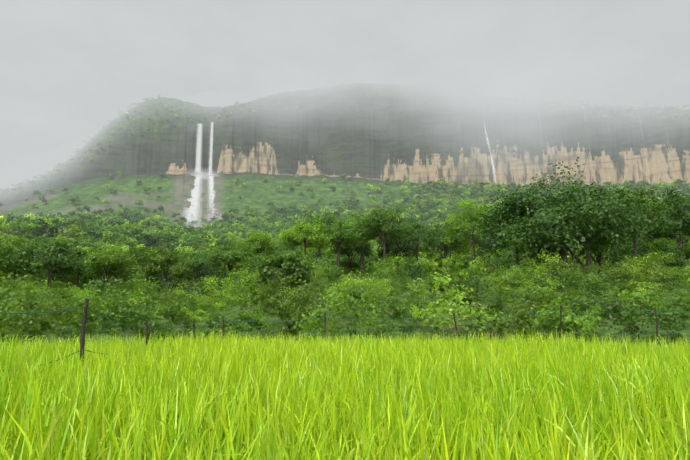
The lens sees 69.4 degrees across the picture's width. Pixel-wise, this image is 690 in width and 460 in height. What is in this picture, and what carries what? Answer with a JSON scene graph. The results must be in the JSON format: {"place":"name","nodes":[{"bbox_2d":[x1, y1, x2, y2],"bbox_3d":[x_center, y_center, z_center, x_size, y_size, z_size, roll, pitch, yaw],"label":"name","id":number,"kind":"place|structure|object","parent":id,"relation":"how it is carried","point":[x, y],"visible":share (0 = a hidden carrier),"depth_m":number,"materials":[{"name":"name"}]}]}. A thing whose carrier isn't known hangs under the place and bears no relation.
{"place":"outdoors","nodes":[
{"label":"outdoors","id":0,"kind":"place"},
{"bbox_2d":[178,169,229,226],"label":"boulders","id":1,"kind":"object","parent":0,"point":[201,176],"depth_m":861.12,"materials":[{"name":"grey stone"}]},
{"bbox_2d":[0,83,689,348],"bbox_3d":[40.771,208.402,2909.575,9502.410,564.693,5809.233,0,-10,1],"label":"terrain","id":2,"kind":"structure","parent":0,"point":[362,136],"depth_m":874.20,"materials":[{"name":"green plant"}]},
{"bbox_2d":[0,398,686,459],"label":"grass blades","id":3,"kind":"object","parent":2,"relation":"on","point":[46,441],"visible":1,"depth_m":2.29,"materials":[{"name":"green plant"}]},
{"bbox_2d":[0,195,688,292],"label":"trees","id":4,"kind":"object","parent":2,"relation":"on","point":[96,241],"visible":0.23,"depth_m":243.73,"materials":[{"name":"green plant"}]},
{"bbox_2d":[0,326,689,459],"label":"rice plants","id":5,"kind":"object","parent":2,"relation":"on","point":[571,392],"visible":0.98,"depth_m":4.46,"materials":[{"name":"green plant"}]},
{"bbox_2d":[0,246,689,348],"bbox_3d":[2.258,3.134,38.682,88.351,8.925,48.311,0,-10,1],"label":"bushes","id":6,"kind":"object","parent":2,"relation":"on","point":[134,305],"visible":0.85,"depth_m":22.29,"materials":[{"name":"green plant"}]},
{"bbox_2d":[0,156,689,301],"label":"trees","id":7,"kind":"object","parent":2,"relation":"on","point":[616,217],"visible":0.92,"depth_m":62.73,"materials":[{"name":"green plant"}]},
{"bbox_2d":[0,95,689,244],"bbox_3d":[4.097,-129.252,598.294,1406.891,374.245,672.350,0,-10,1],"label":"trees","id":8,"kind":"object","parent":2,"relation":"on","point":[125,225],"visible":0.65,"depth_m":645.28,"materials":[{"name":"green plant"}]},
{"bbox_2d":[0,230,689,306],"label":"understory shrubs","id":9,"kind":"object","parent":2,"relation":"on","point":[662,246],"visible":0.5,"depth_m":66.89,"materials":[{"name":"green plant"}]},
{"bbox_2d":[76,236,657,304],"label":"tree trunks","id":10,"kind":"object","parent":2,"relation":"on","point":[421,270],"depth_m":126.89,"materials":[{"name":"brown wood"}]},
{"bbox_2d":[80,299,659,362],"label":"fence posts","id":11,"kind":"object","parent":2,"relation":"on","point":[82,339],"visible":0.42,"depth_m":10.57,"materials":[{"name":"brown wood"}]},
{"bbox_2d":[0,307,689,370],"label":"fence cords","id":12,"kind":"object","parent":11,"relation":"attached to","point":[331,317],"visible":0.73,"depth_m":15.17,"materials":[{"name":"grey metal"}]},
{"bbox_2d":[57,236,686,305],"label":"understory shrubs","id":13,"kind":"object","parent":2,"relation":"on","point":[427,270],"visible":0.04,"depth_m":141.45,"materials":[{"name":"green plant"}]},
{"bbox_2d":[182,106,670,227],"bbox_3d":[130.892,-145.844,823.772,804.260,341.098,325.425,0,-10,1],"label":"waterfalls","id":14,"kind":"object","parent":2,"relation":"on","point":[193,209],"visible":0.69,"depth_m":839.29,"materials":[{"name":"white liquid"}]},
{"bbox_2d":[0,0,689,169],"label":"sky","id":15,"kind":"structure","parent":0,"point":[68,68],"materials":[{"name":"grey"}]}
]}

